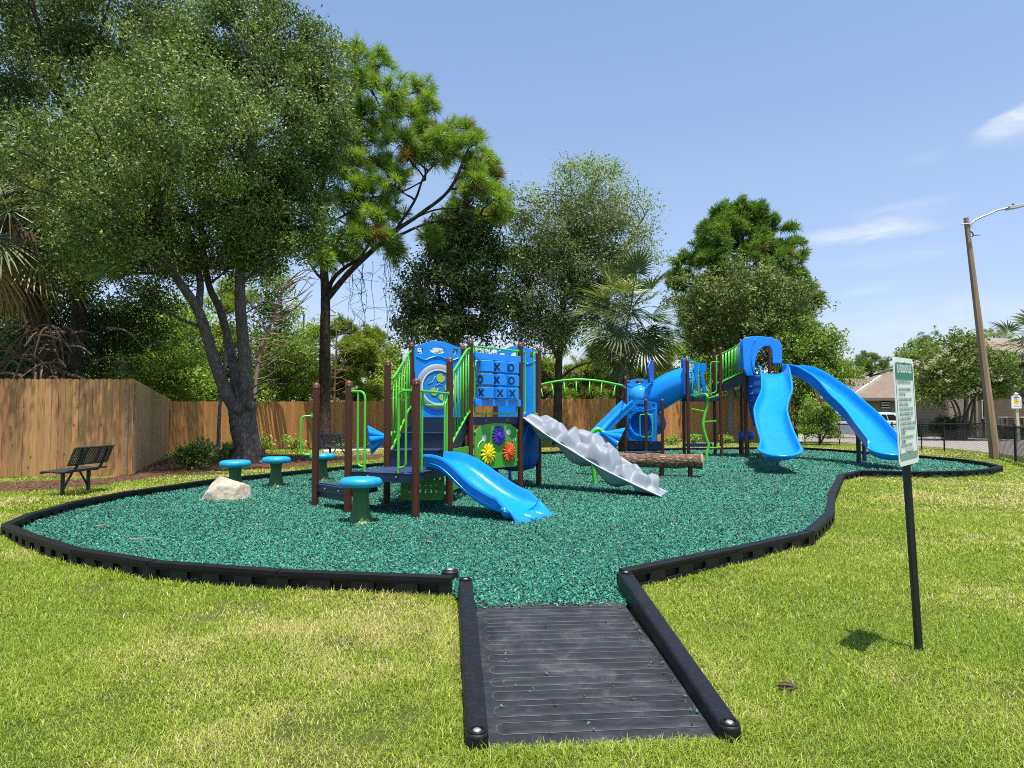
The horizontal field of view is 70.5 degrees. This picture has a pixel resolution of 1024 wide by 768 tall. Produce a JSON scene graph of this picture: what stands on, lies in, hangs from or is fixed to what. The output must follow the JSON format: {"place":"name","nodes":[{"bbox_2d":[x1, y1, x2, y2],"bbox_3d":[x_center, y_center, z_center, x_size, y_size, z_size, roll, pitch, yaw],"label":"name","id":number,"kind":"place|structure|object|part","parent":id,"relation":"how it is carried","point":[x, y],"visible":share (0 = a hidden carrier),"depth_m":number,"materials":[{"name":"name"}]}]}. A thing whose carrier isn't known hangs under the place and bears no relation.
{"place":"outdoors","nodes":[
{"label":"outdoors","id":0,"kind":"place"},
{"bbox_2d":[323,446,383,451],"bbox_3d":[-6.828,2.861,32.197,3.164,0.001,5.223,1,-3,-18],"label":"concrete pad","id":1,"kind":"object","parent":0,"point":[360,448],"visible":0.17,"depth_m":31.15,"materials":[{"name":"grey concrete"}]},
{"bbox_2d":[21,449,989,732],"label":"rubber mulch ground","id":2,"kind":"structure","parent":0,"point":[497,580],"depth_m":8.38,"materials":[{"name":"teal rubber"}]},
{"bbox_2d":[201,476,251,500],"bbox_3d":[-4.862,1.951,12.261,0.825,0.748,0.577,0,-3,0],"label":"boulder","id":3,"kind":"object","parent":2,"relation":"on","point":[221,488],"visible":0.62,"depth_m":12.10,"materials":[{"name":"stone"}]},
{"bbox_2d":[219,460,250,481],"bbox_3d":[-5.096,1.722,13.351,0.560,0.647,0.560,-2,-4,44],"label":"mushroom stool","id":4,"kind":"object","parent":2,"relation":"on","point":[234,467],"visible":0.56,"depth_m":13.24,"materials":[{"name":"blue plastic"}]},
{"bbox_2d":[261,456,290,486],"bbox_3d":[-4.707,1.772,14.477,0.560,0.647,0.560,0,-3,6],"label":"mushroom stool","id":5,"kind":"object","parent":2,"relation":"on","point":[275,463],"visible":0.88,"depth_m":14.37,"materials":[{"name":"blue plastic"}]},
{"bbox_2d":[309,453,335,480],"bbox_3d":[-4.139,1.831,15.813,0.560,0.647,0.560,1,-3,-11],"label":"mushroom stool","id":6,"kind":"object","parent":2,"relation":"on","point":[323,460],"visible":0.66,"depth_m":15.71,"materials":[{"name":"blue plastic"}]},
{"bbox_2d":[340,476,382,524],"bbox_3d":[-2.004,1.557,9.611,0.560,0.647,0.560,0,-3,0],"label":"mushroom stool","id":7,"kind":"object","parent":2,"relation":"on","point":[360,486],"visible":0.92,"depth_m":9.50,"materials":[{"name":"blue plastic"}]},
{"bbox_2d":[367,426,400,483],"bbox_3d":[-2.533,1.468,14.538,0.736,1.283,0.580,1,-3,-15],"label":"talk tube","id":8,"kind":"object","parent":2,"relation":"on","point":[376,439],"visible":0.65,"depth_m":14.38,"materials":[{"name":"blue plastic"}]},
{"bbox_2d":[300,339,667,523],"bbox_3d":[-0.240,0.541,12.329,4.191,2.936,5.530,-2,-3,40],"label":"play structure","id":9,"kind":"object","parent":2,"relation":"on","point":[428,448],"visible":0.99,"depth_m":12.73,"materials":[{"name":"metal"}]},
{"bbox_2d":[0,447,1002,597],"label":"playground border","id":10,"kind":"object","parent":2,"relation":"on","point":[650,573],"visible":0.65,"depth_m":6.66,"materials":[{"name":"black plastic"}]},
{"bbox_2d":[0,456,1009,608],"bbox_3d":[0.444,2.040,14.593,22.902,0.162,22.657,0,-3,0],"label":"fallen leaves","id":11,"kind":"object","parent":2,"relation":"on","point":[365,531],"visible":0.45,"depth_m":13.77,"materials":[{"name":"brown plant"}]},
{"bbox_2d":[591,427,624,483],"bbox_3d":[1.979,1.518,15.076,0.767,1.237,0.577,0,-3,0],"label":"talk tube","id":12,"kind":"object","parent":2,"relation":"on","point":[612,437],"visible":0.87,"depth_m":15.03,"materials":[{"name":"blue plastic"}]},
{"bbox_2d":[579,453,702,477],"bbox_3d":[2.985,1.899,16.933,2.870,0.588,0.350,-1,-3,16],"label":"balance log","id":13,"kind":"object","parent":2,"relation":"on","point":[661,462],"visible":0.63,"depth_m":16.65,"materials":[{"name":"brown wood"}]},
{"bbox_2d":[560,335,897,463],"bbox_3d":[7.323,0.336,22.448,7.803,4.239,9.438,2,-3,-36],"label":"play structure","id":14,"kind":"object","parent":2,"relation":"on","point":[645,403],"visible":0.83,"depth_m":23.86,"materials":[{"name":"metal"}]},
{"bbox_2d":[541,378,625,458],"bbox_3d":[2.816,1.170,23.413,3.804,2.658,1.567,2,-3,-34],"label":"overhead ladder","id":15,"kind":"object","parent":14,"relation":"attached to","point":[589,380],"visible":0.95,"depth_m":23.00,"materials":[{"name":"metal"}]},
{"bbox_2d":[738,431,754,454],"bbox_3d":[8.405,2.144,25.995,0.589,0.938,0.310,0,-3,0],"label":"bongo drum","id":16,"kind":"object","parent":2,"relation":"on","point":[751,435],"visible":0.72,"depth_m":25.91,"materials":[{"name":"blue plastic"}]},
{"bbox_2d":[0,432,1023,767],"bbox_3d":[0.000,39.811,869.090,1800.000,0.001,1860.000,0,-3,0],"label":"lawn","id":17,"kind":"structure","parent":0,"point":[280,734],"depth_m":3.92,"materials":[{"name":"plant"}]},
{"bbox_2d":[0,299,63,446],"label":"understory tree","id":18,"kind":"object","parent":17,"relation":"on","point":[11,328],"visible":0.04,"depth_m":33.73,"materials":[{"name":"green plant"}]},
{"bbox_2d":[0,158,109,379],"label":"cabbage palm","id":19,"kind":"object","parent":17,"relation":"on","point":[26,290],"visible":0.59,"depth_m":21.84,"materials":[{"name":"green plant"}]},
{"bbox_2d":[0,323,146,379],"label":"dead fronds","id":20,"kind":"object","parent":19,"relation":"attached to","point":[19,354],"visible":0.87,"depth_m":21.50,"materials":[{"name":"brown plant"}]},
{"bbox_2d":[0,378,136,476],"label":"privacy fence","id":21,"kind":"object","parent":17,"relation":"on","point":[40,427],"visible":0.95,"depth_m":17.24,"materials":[{"name":"brown wood"}]},
{"bbox_2d":[39,445,114,495],"bbox_3d":[-8.122,1.619,13.597,0.672,0.924,1.278,0,-3,0],"label":"park bench","id":22,"kind":"object","parent":17,"relation":"on","point":[84,452],"visible":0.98,"depth_m":13.49,"materials":[{"name":"black metal"}]},
{"bbox_2d":[26,360,139,426],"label":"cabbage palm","id":23,"kind":"object","parent":17,"relation":"on","point":[72,368],"visible":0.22,"depth_m":23.61,"materials":[{"name":"green plant"}]},
{"bbox_2d":[0,281,185,390],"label":"understory tree","id":24,"kind":"object","parent":17,"relation":"on","point":[97,322],"visible":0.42,"depth_m":26.71,"materials":[{"name":"green plant"}]},
{"bbox_2d":[85,301,134,379],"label":"understory tree","id":25,"kind":"object","parent":17,"relation":"on","point":[103,349],"visible":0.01,"depth_m":42.95,"materials":[{"name":"green plant"}]},
{"bbox_2d":[0,0,221,378],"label":"oak tree","id":26,"kind":"object","parent":17,"relation":"on","point":[39,46],"visible":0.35,"depth_m":24.58,"materials":[{"name":"green plant"}]},
{"bbox_2d":[123,379,169,475],"bbox_3d":[-11.236,1.275,22.637,0.191,2.348,10.997,1,-3,-21],"label":"privacy fence","id":27,"kind":"object","parent":17,"relation":"on","point":[152,429],"visible":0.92,"depth_m":20.51,"materials":[{"name":"brown wood"}]},
{"bbox_2d":[86,284,233,401],"bbox_3d":[-15.107,-0.924,32.172,6.204,7.684,5.756,0,-3,0],"label":"understory tree","id":28,"kind":"object","parent":17,"relation":"on","point":[178,373],"visible":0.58,"depth_m":31.37,"materials":[{"name":"green plant"}]},
{"bbox_2d":[125,311,238,401],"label":"understory tree","id":29,"kind":"object","parent":17,"relation":"on","point":[201,393],"visible":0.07,"depth_m":39.24,"materials":[{"name":"green plant"}]},
{"bbox_2d":[0,452,383,492],"bbox_3d":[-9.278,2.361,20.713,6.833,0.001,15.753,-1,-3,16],"label":"pine straw bed","id":30,"kind":"object","parent":17,"relation":"on","point":[163,473],"visible":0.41,"depth_m":18.56,"materials":[{"name":"brown plant"}]},
{"bbox_2d":[0,0,369,463],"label":"oak tree","id":31,"kind":"object","parent":30,"relation":"on","point":[211,80],"visible":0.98,"depth_m":20.87,"materials":[{"name":"green plant"}]},
{"bbox_2d":[165,436,219,469],"bbox_3d":[-8.739,1.927,19.813,1.396,0.998,1.276,1,-3,-23],"label":"shrub","id":32,"kind":"object","parent":30,"relation":"on","point":[195,453],"visible":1,"depth_m":19.59,"materials":[{"name":"green plant"}]},
{"bbox_2d":[200,437,215,457],"bbox_3d":[-10.592,2.207,25.080,0.890,0.773,0.972,0,-3,0],"label":"bush","id":33,"kind":"object","parent":30,"relation":"on","point":[213,445],"visible":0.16,"depth_m":25.06,"materials":[{"name":"green plant"}]},
{"bbox_2d":[216,300,226,457],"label":"slender tree","id":34,"kind":"object","parent":30,"relation":"on","point":[218,442],"visible":0.52,"depth_m":24.22,"materials":[{"name":"brown plant"}]},
{"bbox_2d":[214,442,233,461],"bbox_3d":[-8.711,2.200,22.410,1.329,0.841,1.190,1,-3,-23],"label":"fern","id":35,"kind":"object","parent":30,"relation":"on","point":[227,451],"visible":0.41,"depth_m":22.20,"materials":[{"name":"green plant"}]},
{"bbox_2d":[319,433,355,460],"bbox_3d":[-5.704,2.064,23.681,0.672,0.924,1.278,-1,-3,28],"label":"park bench","id":36,"kind":"object","parent":30,"relation":"on","point":[339,437],"visible":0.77,"depth_m":23.63,"materials":[{"name":"black metal"}]},
{"bbox_2d":[193,273,260,401],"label":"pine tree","id":37,"kind":"object","parent":17,"relation":"on","point":[228,302],"visible":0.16,"depth_m":41.63,"materials":[{"name":"green plant"}]},
{"bbox_2d":[211,315,292,400],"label":"understory tree","id":38,"kind":"object","parent":17,"relation":"on","point":[230,323],"visible":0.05,"depth_m":48.95,"materials":[{"name":"green plant"}]},
{"bbox_2d":[259,429,276,452],"bbox_3d":[-9.484,2.186,27.717,1.049,0.942,0.930,0,-3,0],"label":"bush","id":39,"kind":"object","parent":17,"relation":"on","point":[266,444],"visible":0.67,"depth_m":27.69,"materials":[{"name":"green plant"}]},
{"bbox_2d":[235,262,321,402],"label":"dead tree","id":40,"kind":"object","parent":17,"relation":"on","point":[276,312],"visible":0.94,"depth_m":30.46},
{"bbox_2d":[228,257,334,401],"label":"understory tree","id":41,"kind":"object","parent":17,"relation":"on","point":[302,349],"visible":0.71,"depth_m":43.82,"materials":[{"name":"green plant"}]},
{"bbox_2d":[280,433,308,451],"bbox_3d":[-8.724,2.334,28.917,1.261,0.886,1.020,0,-3,0],"label":"bush","id":42,"kind":"object","parent":17,"relation":"on","point":[287,440],"visible":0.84,"depth_m":28.81,"materials":[{"name":"green plant"}]},
{"bbox_2d":[260,298,339,401],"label":"understory tree","id":43,"kind":"object","parent":17,"relation":"on","point":[312,330],"visible":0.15,"depth_m":47.53,"materials":[{"name":"green plant"}]},
{"bbox_2d":[313,309,355,401],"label":"dead tree","id":44,"kind":"object","parent":17,"relation":"on","point":[334,390],"visible":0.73,"depth_m":42.98,"materials":[{"name":"brown wood"}]},
{"bbox_2d":[309,312,389,401],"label":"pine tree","id":45,"kind":"object","parent":17,"relation":"on","point":[371,344],"visible":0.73,"depth_m":45.73,"materials":[{"name":"green plant"}]},
{"bbox_2d":[360,436,369,447],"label":"bush","id":46,"kind":"object","parent":17,"relation":"on","point":[367,443],"visible":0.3,"depth_m":32.20,"materials":[{"name":"green plant"}]},
{"bbox_2d":[355,329,397,398],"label":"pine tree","id":47,"kind":"object","parent":17,"relation":"on","point":[370,368],"visible":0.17,"depth_m":52.01,"materials":[{"name":"green plant"}]},
{"bbox_2d":[365,337,408,400],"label":"understory tree","id":48,"kind":"object","parent":17,"relation":"on","point":[394,358],"visible":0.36,"depth_m":49.91,"materials":[{"name":"green plant"}]},
{"bbox_2d":[307,32,520,449],"bbox_3d":[-4.354,-6.190,31.790,9.467,18.483,5.101,0,-3,0],"label":"pine tree","id":49,"kind":"object","parent":17,"relation":"on","point":[483,175],"visible":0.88,"depth_m":31.31,"materials":[{"name":"green plant"}]},
{"bbox_2d":[383,192,532,353],"bbox_3d":[-2.640,-3.006,33.234,6.414,12.090,5.198,1,-3,-28],"label":"magnolia tree","id":50,"kind":"object","parent":17,"relation":"on","point":[465,289],"visible":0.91,"depth_m":32.54,"materials":[{"name":"green plant"}]},
{"bbox_2d":[433,344,492,399],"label":"understory tree","id":51,"kind":"object","parent":17,"relation":"on","point":[455,352],"visible":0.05,"depth_m":50.63,"materials":[{"name":"green plant"}]},
{"bbox_2d":[169,398,794,453],"bbox_3d":[0.886,1.823,36.437,33.077,2.471,3.783,1,-3,-27],"label":"privacy fence","id":52,"kind":"object","parent":17,"relation":"on","point":[189,420],"visible":0.35,"depth_m":34.10,"materials":[{"name":"brown wood"}]},
{"bbox_2d":[530,347,568,399],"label":"pine tree","id":53,"kind":"object","parent":17,"relation":"on","point":[547,367],"visible":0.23,"depth_m":52.92,"materials":[{"name":"green plant"}]},
{"bbox_2d":[486,179,665,444],"bbox_3d":[2.608,-3.369,34.339,7.886,12.476,6.229,1,-3,-20],"label":"live oak tree","id":54,"kind":"object","parent":17,"relation":"on","point":[575,240],"visible":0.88,"depth_m":33.38,"materials":[{"name":"green plant"}]},
{"bbox_2d":[541,338,615,399],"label":"pine tree","id":55,"kind":"object","parent":17,"relation":"on","point":[582,393],"visible":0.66,"depth_m":50.85,"materials":[{"name":"green plant"}]},
{"bbox_2d":[512,148,675,428],"bbox_3d":[4.034,-4.519,37.162,8.696,15.265,4.586,0,-3,0],"label":"elm tree","id":56,"kind":"object","parent":17,"relation":"on","point":[586,171],"visible":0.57,"depth_m":37.19,"materials":[{"name":"green plant"}]},
{"bbox_2d":[459,570,740,752],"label":"access ramp","id":57,"kind":"structure","parent":17,"relation":"on","point":[619,657],"depth_m":3.93,"materials":[{"name":"rubber"}]},
{"bbox_2d":[563,243,691,448],"bbox_3d":[4.724,-1.347,29.107,5.423,8.365,5.449,0,-3,0],"label":"cabbage palm","id":58,"kind":"object","parent":17,"relation":"on","point":[623,357],"visible":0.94,"depth_m":28.52,"materials":[{"name":"green plant"}]},
{"bbox_2d":[610,345,678,398],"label":"pine tree","id":59,"kind":"object","parent":17,"relation":"on","point":[640,375],"visible":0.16,"depth_m":53.74,"materials":[{"name":"green plant"}]},
{"bbox_2d":[664,434,680,444],"bbox_3d":[8.001,2.815,36.309,0.959,0.595,0.863,0,-3,0],"label":"bush","id":60,"kind":"object","parent":17,"relation":"on","point":[671,440],"visible":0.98,"depth_m":36.20,"materials":[{"name":"green plant"}]},
{"bbox_2d":[690,431,701,442],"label":"bush","id":61,"kind":"object","parent":17,"relation":"on","point":[694,439],"visible":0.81,"depth_m":36.26,"materials":[{"name":"green plant"}]},
{"bbox_2d":[668,341,735,398],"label":"understory tree","id":62,"kind":"object","parent":17,"relation":"on","point":[705,375],"visible":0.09,"depth_m":57.63,"materials":[{"name":"green plant"}]},
{"bbox_2d":[699,367,739,398],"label":"understory tree","id":63,"kind":"object","parent":17,"relation":"on","point":[735,393],"visible":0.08,"depth_m":58.08,"materials":[{"name":"green plant"}]},
{"bbox_2d":[719,432,734,444],"bbox_3d":[10.699,2.804,36.266,0.883,0.811,1.078,0,-3,0],"label":"bush","id":64,"kind":"object","parent":17,"relation":"on","point":[726,439],"visible":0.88,"depth_m":36.10,"materials":[{"name":"green plant"}]},
{"bbox_2d":[663,191,828,398],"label":"pine tree","id":65,"kind":"object","parent":17,"relation":"on","point":[723,228],"visible":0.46,"depth_m":45.33,"materials":[{"name":"green plant"}]},
{"bbox_2d":[655,250,840,442],"bbox_3d":[12.720,-2.139,40.097,8.222,10.742,7.405,1,-3,-29],"label":"oak tree","id":66,"kind":"object","parent":17,"relation":"on","point":[758,312],"visible":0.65,"depth_m":39.29,"materials":[{"name":"green plant"}]},
{"bbox_2d":[778,681,796,691],"bbox_3d":[1.445,1.589,3.808,0.093,0.052,0.052,-2,-3,42],"label":"pine cone","id":67,"kind":"object","parent":17,"relation":"on","point":[789,686],"visible":0.98,"depth_m":3.79,"materials":[{"name":"brown plant"}]},
{"bbox_2d":[765,311,871,436],"bbox_3d":[16.222,-0.332,39.078,6.373,7.242,3.923,0,-3,0],"label":"understory tree","id":68,"kind":"object","parent":17,"relation":"on","point":[834,365],"visible":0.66,"depth_m":38.51,"materials":[{"name":"green plant"}]},
{"bbox_2d":[793,394,846,443],"bbox_3d":[15.480,1.750,36.410,2.545,2.572,1.988,0,-3,0],"label":"bush","id":69,"kind":"object","parent":17,"relation":"on","point":[825,415],"visible":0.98,"depth_m":36.27,"materials":[{"name":"green plant"}]},
{"bbox_2d":[796,372,895,430],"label":"apartment house","id":70,"kind":"structure","parent":17,"relation":"on","point":[876,393],"depth_m":67.00,"materials":[{"name":"beige"}]},
{"bbox_2d":[840,357,867,378],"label":"understory tree","id":71,"kind":"object","parent":17,"relation":"on","point":[851,361],"visible":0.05,"depth_m":99.03,"materials":[{"name":"green plant"}]},
{"bbox_2d":[852,349,892,376],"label":"pine tree","id":72,"kind":"object","parent":17,"relation":"on","point":[882,364],"visible":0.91,"depth_m":94.13,"materials":[{"name":"green plant"}]},
{"bbox_2d":[802,422,988,453],"bbox_3d":[17.069,2.295,33.410,0.665,1.360,14.296,0,-3,-5],"label":"chain link fence","id":73,"kind":"object","parent":17,"relation":"on","point":[930,424],"visible":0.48,"depth_m":29.62,"materials":[{"name":"black metal"}]},
{"bbox_2d":[892,357,922,651],"bbox_3d":[2.356,0.766,4.375,0.103,1.857,0.453,-2,-3,42],"label":"rules sign","id":74,"kind":"object","parent":17,"relation":"on","point":[905,411],"visible":1,"depth_m":4.46,"materials":[{"name":"white metal"}]},
{"bbox_2d":[887,337,935,372],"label":"understory tree","id":75,"kind":"object","parent":17,"relation":"on","point":[901,354],"visible":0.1,"depth_m":90.27,"materials":[{"name":"green plant"}]},
{"bbox_2d":[917,425,927,449],"bbox_3d":[17.589,2.315,31.050,0.338,1.112,0.251,0,-3,0],"label":"waste bin","id":76,"kind":"object","parent":17,"relation":"on","point":[921,434],"visible":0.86,"depth_m":30.96,"materials":[{"name":"black metal"}]},
{"bbox_2d":[904,325,944,359],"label":"pine tree","id":77,"kind":"object","parent":17,"relation":"on","point":[926,337],"visible":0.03,"depth_m":88.42,"materials":[{"name":"green plant"}]},
{"bbox_2d":[927,413,973,439],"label":"clipped hedge","id":78,"kind":"object","parent":17,"relation":"on","point":[946,417],"visible":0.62,"depth_m":44.15,"materials":[{"name":"green plant"}]},
{"bbox_2d":[886,338,1023,436],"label":"apartment house","id":79,"kind":"structure","parent":17,"relation":"on","point":[922,417],"depth_m":49.99,"materials":[{"name":"brown"}]},
{"bbox_2d":[981,400,983,418],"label":"window","id":80,"kind":"structure","parent":79,"relation":"in","point":[982,410],"depth_m":49.94,"materials":[{"name":"white glass"}]},
{"bbox_2d":[910,325,1023,439],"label":"crepe myrtle","id":81,"kind":"object","parent":17,"relation":"on","point":[948,383],"visible":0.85,"depth_m":42.80,"materials":[{"name":"green plant"}]},
{"bbox_2d":[966,421,980,437],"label":"shrub","id":82,"kind":"object","parent":17,"relation":"on","point":[975,426],"visible":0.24,"depth_m":44.55,"materials":[{"name":"green plant"}]},
{"bbox_2d":[961,203,1023,459],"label":"light pole","id":83,"kind":"object","parent":17,"relation":"on","point":[993,439],"visible":0.99,"depth_m":24.42,"materials":[{"name":"wood"}]},
{"bbox_2d":[983,326,1015,338],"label":"pine tree","id":84,"kind":"object","parent":17,"relation":"on","point":[991,330],"visible":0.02,"depth_m":84.97,"materials":[{"name":"green plant"}]},
{"bbox_2d":[984,308,1023,413],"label":"cabbage palm","id":85,"kind":"object","parent":17,"relation":"on","point":[1019,320],"visible":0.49,"depth_m":45.92,"materials":[{"name":"green plant"}]},
{"bbox_2d":[996,424,1023,462],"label":"chain link fence","id":86,"kind":"object","parent":17,"relation":"on","point":[1015,450],"visible":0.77,"depth_m":23.03,"materials":[{"name":"black metal"}]},
{"bbox_2d":[997,423,1023,438],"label":"hedge","id":87,"kind":"object","parent":17,"relation":"on","point":[1009,433],"visible":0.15,"depth_m":45.54,"materials":[{"name":"green plant"}]},
{"bbox_2d":[998,417,1023,429],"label":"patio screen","id":88,"kind":"object","parent":17,"relation":"on","point":[1007,420],"visible":0.27,"depth_m":46.91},
{"bbox_2d":[1011,392,1021,439],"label":"notice sign","id":89,"kind":"object","parent":17,"relation":"on","point":[1016,404],"visible":0.94,"depth_m":42.05,"materials":[{"name":"metal"}]},
{"bbox_2d":[0,0,1023,416],"label":"sky","id":90,"kind":"structure","parent":0,"point":[879,127],"materials":[{"name":"blue"}]},
{"bbox_2d":[717,434,1023,455],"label":"road","id":91,"kind":"structure","parent":0,"point":[800,438],"depth_m":39.55,"materials":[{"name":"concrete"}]},
{"bbox_2d":[822,412,893,437],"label":"parked car","id":92,"kind":"object","parent":91,"relation":"on","point":[843,421],"visible":0.03,"depth_m":47.07,"materials":[{"name":"silver metal"}]},
{"bbox_2d":[855,412,896,434],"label":"parked car","id":93,"kind":"object","parent":91,"relation":"on","point":[889,417],"visible":0.04,"depth_m":52.09,"materials":[{"name":"white paint"}]},
{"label":"side window","id":94,"kind":"part","parent":93,"relation":"part of","materials":[{"name":"black glass"}]}
]}

